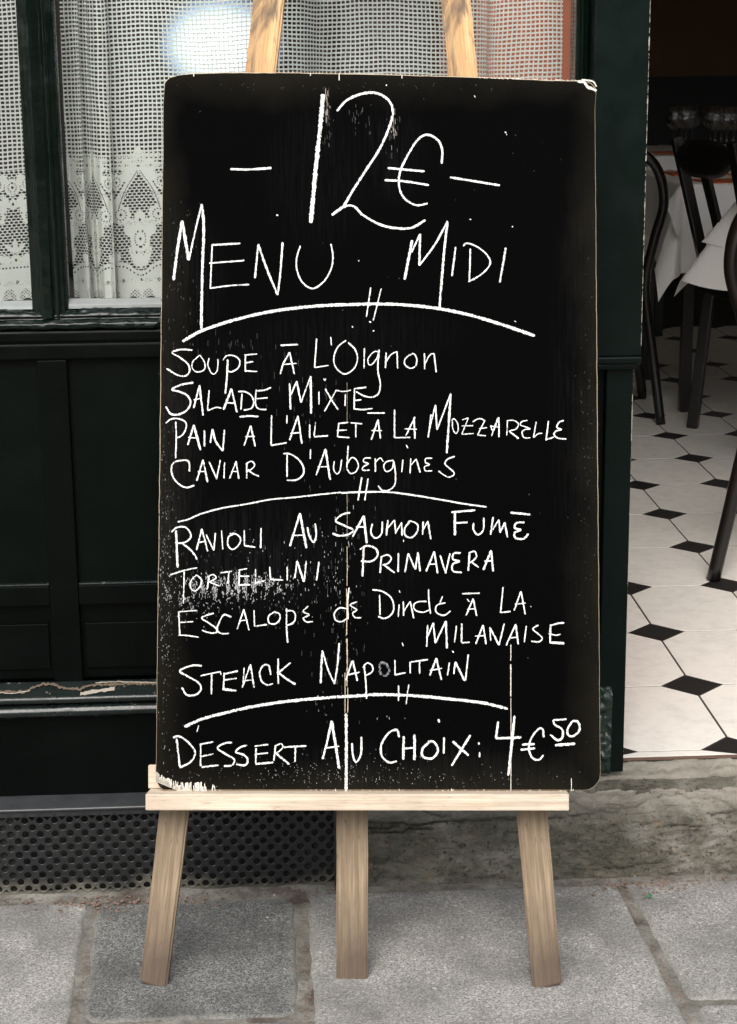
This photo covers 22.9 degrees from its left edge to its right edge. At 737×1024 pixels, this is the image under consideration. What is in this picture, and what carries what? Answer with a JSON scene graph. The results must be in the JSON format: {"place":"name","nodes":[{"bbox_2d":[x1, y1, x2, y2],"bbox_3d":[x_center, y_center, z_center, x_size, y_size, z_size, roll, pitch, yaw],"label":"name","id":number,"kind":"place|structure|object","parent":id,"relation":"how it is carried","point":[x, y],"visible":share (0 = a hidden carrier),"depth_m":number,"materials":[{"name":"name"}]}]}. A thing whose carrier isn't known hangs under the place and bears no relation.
{"place":"outdoors","nodes":[
{"label":"outdoors","id":0,"kind":"place"},
{"bbox_2d":[0,874,736,1023],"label":"pavement","id":1,"kind":"structure","parent":0,"point":[436,955],"depth_m":2.76,"materials":[{"name":"stone"}]},
{"bbox_2d":[140,0,568,987],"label":"easel","id":2,"kind":"object","parent":1,"relation":"on","point":[532,808],"visible":0.37,"depth_m":2.67,"materials":[{"name":"brown wood"}]},
{"bbox_2d":[155,72,600,790],"bbox_3d":[0.011,-0.117,2.652,0.648,1.050,0.018,0,0,2],"label":"chalkboard","id":3,"kind":"object","parent":2,"relation":"on","point":[379,496],"visible":1,"depth_m":2.64,"materials":[{"name":"paint"}]},
{"bbox_2d":[3,875,736,1023],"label":"grit","id":4,"kind":"object","parent":1,"relation":"on","point":[95,903],"visible":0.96,"depth_m":2.96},
{"bbox_2d":[0,273,736,796],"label":"floor","id":5,"kind":"structure","parent":0,"point":[682,661],"depth_m":4.21,"materials":[{"name":"tile"}]},
{"bbox_2d":[156,0,285,75],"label":"lamp","id":6,"kind":"object","parent":5,"relation":"on","point":[208,35],"visible":0.16,"depth_m":2.88,"materials":[{"name":"grey"}]},
{"bbox_2d":[634,151,668,424],"bbox_3d":[0.713,-0.769,5.908,0.500,0.904,0.501,1,14,5],"label":"bentwood chair","id":7,"kind":"object","parent":5,"relation":"on","point":[653,163],"visible":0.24,"depth_m":5.75,"materials":[{"name":"black wood"}]},
{"bbox_2d":[654,262,663,335],"bbox_3d":[1.562,-1.193,7.892,0.840,0.735,0.840,-1,14,-3],"label":"dining table","id":8,"kind":"object","parent":5,"relation":"on","point":[658,318],"visible":0.22,"depth_m":7.56,"materials":[{"name":"black wood"}]},
{"bbox_2d":[642,256,694,411],"bbox_3d":[1.325,-0.770,6.220,0.690,0.735,0.690,-1,14,-3],"label":"dining table","id":9,"kind":"object","parent":5,"relation":"on","point":[686,340],"visible":0.29,"depth_m":5.95,"materials":[{"name":"black wood"}]},
{"bbox_2d":[644,212,709,301],"bbox_3d":[1.323,-0.957,6.173,0.886,0.361,0.886,-1,14,-3],"label":"tablecloth","id":10,"kind":"object","parent":9,"relation":"on","point":[675,256],"visible":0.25,"depth_m":5.79,"materials":[{"name":"white fabric"}]},
{"bbox_2d":[645,169,735,236],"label":"tablecloth","id":11,"kind":"object","parent":10,"relation":"on","point":[725,195],"visible":0.35,"depth_m":5.79,"materials":[{"name":"white fabric"}]},
{"bbox_2d":[664,171,730,175],"bbox_3d":[1.125,-1.161,6.235,0.200,0.004,0.180,-1,14,-3],"label":"placemat","id":12,"kind":"object","parent":11,"relation":"on","point":[673,173],"visible":0.24,"depth_m":6.21,"materials":[{"name":"orange fabric"}]},
{"bbox_2d":[692,178,732,182],"bbox_3d":[1.185,-1.070,5.869,0.240,0.004,0.160,-3,14,-8],"label":"placemat","id":13,"kind":"object","parent":11,"relation":"on","point":[725,180],"visible":0.57,"depth_m":5.85,"materials":[{"name":"orange fabric"}]},
{"bbox_2d":[670,136,736,428],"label":"rail back chair","id":14,"kind":"object","parent":5,"relation":"on","point":[706,161],"visible":0.89,"depth_m":5.50,"materials":[{"name":"black wood"}]},
{"bbox_2d":[706,213,736,581],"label":"bentwood chair","id":15,"kind":"object","parent":5,"relation":"on","point":[722,540],"visible":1,"depth_m":4.03,"materials":[{"name":"black wood"}]},
{"bbox_3d":[1.483,-0.486,5.082,0.720,0.735,0.720,-1,14,-3],"label":"dining table","id":16,"kind":"object","parent":5,"relation":"on","visible":0},
{"bbox_2d":[674,244,727,295],"bbox_3d":[1.481,-0.695,5.029,1.055,0.314,1.055,-1,14,-3],"label":"tablecloth","id":17,"kind":"object","parent":16,"relation":"on","point":[706,269],"visible":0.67,"depth_m":5.39,"materials":[{"name":"white fabric"}]},
{"bbox_2d":[702,202,736,246],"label":"tablecloth","id":18,"kind":"object","parent":17,"relation":"on","point":[717,235],"visible":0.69,"depth_m":5.36,"materials":[{"name":"white fabric"}]},
{"bbox_2d":[0,0,736,83],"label":"wall","id":19,"kind":"structure","parent":0,"point":[693,37],"depth_m":9.71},
{"bbox_2d":[0,76,736,276],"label":"wainscot","id":20,"kind":"object","parent":19,"relation":"attached to","point":[696,92],"depth_m":9.78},
{"bbox_2d":[439,0,570,80],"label":"curtain","id":21,"kind":"object","parent":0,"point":[566,25],"depth_m":2.88,"materials":[{"name":"fabric"}]},
{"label":"building wall","id":22,"kind":"structure","parent":0,"visible":0},
{"bbox_2d":[0,0,650,895],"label":"shopfront","id":23,"kind":"object","parent":22,"relation":"attached to","point":[80,384],"visible":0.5,"depth_m":2.93,"materials":[{"name":"paint"}]},
{"bbox_2d":[0,0,31,300],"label":"lace curtain","id":24,"kind":"object","parent":23,"relation":"hanging from","point":[19,274],"visible":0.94,"depth_m":2.87,"materials":[{"name":"fabric"}]},
{"bbox_2d":[59,0,562,297],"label":"lace curtain","id":25,"kind":"object","parent":23,"relation":"hanging from","point":[116,275],"visible":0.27,"depth_m":2.85,"materials":[{"name":"fabric"}]},
{"bbox_3d":[1.561,-1.380,7.845,1.038,0.361,1.038,-1,14,-3],"label":"tablecloth","id":26,"kind":"object","parent":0,"visible":0},
{"bbox_2d":[646,144,725,170],"bbox_3d":[1.559,-1.490,7.818,1.038,0.142,1.038,-1,14,-3],"label":"tablecloth","id":27,"kind":"object","parent":26,"relation":"on","point":[666,161],"visible":0.12,"depth_m":7.38,"materials":[{"name":"white fabric"}]},
{"bbox_2d":[650,151,673,153],"bbox_3d":[1.273,-1.491,7.543,0.180,0.004,0.140,-1,14,-3],"label":"placemat","id":28,"kind":"object","parent":27,"relation":"on","point":[663,152],"visible":0.49,"depth_m":7.51,"materials":[{"name":"orange fabric"}]},
{"bbox_2d":[666,106,683,150],"bbox_3d":[1.282,-1.606,7.626,0.074,0.185,0.074,-1,14,-3],"label":"wine glass","id":29,"kind":"object","parent":27,"relation":"on","point":[682,120],"visible":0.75,"depth_m":7.61,"materials":[{"name":"clear glass"}]},
{"bbox_2d":[674,105,690,136],"bbox_3d":[1.341,-1.645,7.780,0.074,0.185,0.074,-1,14,-3],"label":"wine glass","id":30,"kind":"object","parent":27,"relation":"on","point":[689,120],"visible":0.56,"depth_m":7.76,"materials":[{"name":"clear glass"}]},
{"bbox_2d":[677,106,694,127],"bbox_3d":[1.330,-1.604,7.617,0.074,0.185,0.074,-1,14,-3],"label":"wine glass","id":31,"kind":"object","parent":27,"relation":"on","point":[694,116],"visible":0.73,"depth_m":7.60,"materials":[{"name":"clear glass"}]},
{"bbox_2d":[684,105,701,138],"bbox_3d":[1.386,-1.643,7.771,0.074,0.185,0.074,-1,14,-3],"label":"wine glass","id":32,"kind":"object","parent":27,"relation":"on","point":[700,120],"visible":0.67,"depth_m":7.75,"materials":[{"name":"clear glass"}]},
{"bbox_2d":[702,106,719,133],"bbox_3d":[1.439,-1.613,7.650,0.074,0.185,0.074,-1,14,-3],"label":"wine glass","id":33,"kind":"object","parent":27,"relation":"on","point":[703,121],"visible":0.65,"depth_m":7.63,"materials":[{"name":"clear glass"}]},
{"bbox_2d":[707,107,724,129],"bbox_3d":[1.419,-1.561,7.441,0.074,0.185,0.074,-1,14,-3],"label":"wine glass","id":34,"kind":"object","parent":27,"relation":"on","point":[707,118],"visible":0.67,"depth_m":7.42,"materials":[{"name":"clear glass"}]},
{"bbox_2d":[713,106,730,132],"bbox_3d":[1.473,-1.598,7.589,0.074,0.185,0.074,-1,14,-3],"label":"wine glass","id":35,"kind":"object","parent":27,"relation":"on","point":[730,116],"visible":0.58,"depth_m":7.57,"materials":[{"name":"clear glass"}]},
{"bbox_2d":[718,107,736,130],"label":"wine glass","id":36,"kind":"object","parent":27,"relation":"on","point":[719,114],"visible":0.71,"depth_m":7.42,"materials":[{"name":"clear glass"}]},
{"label":"ground","id":37,"kind":"structure","parent":0,"visible":0},
{"bbox_2d":[368,758,736,886],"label":"door step","id":38,"kind":"object","parent":37,"relation":"on","point":[675,817],"depth_m":3.01,"materials":[{"name":"stone"}]}
]}

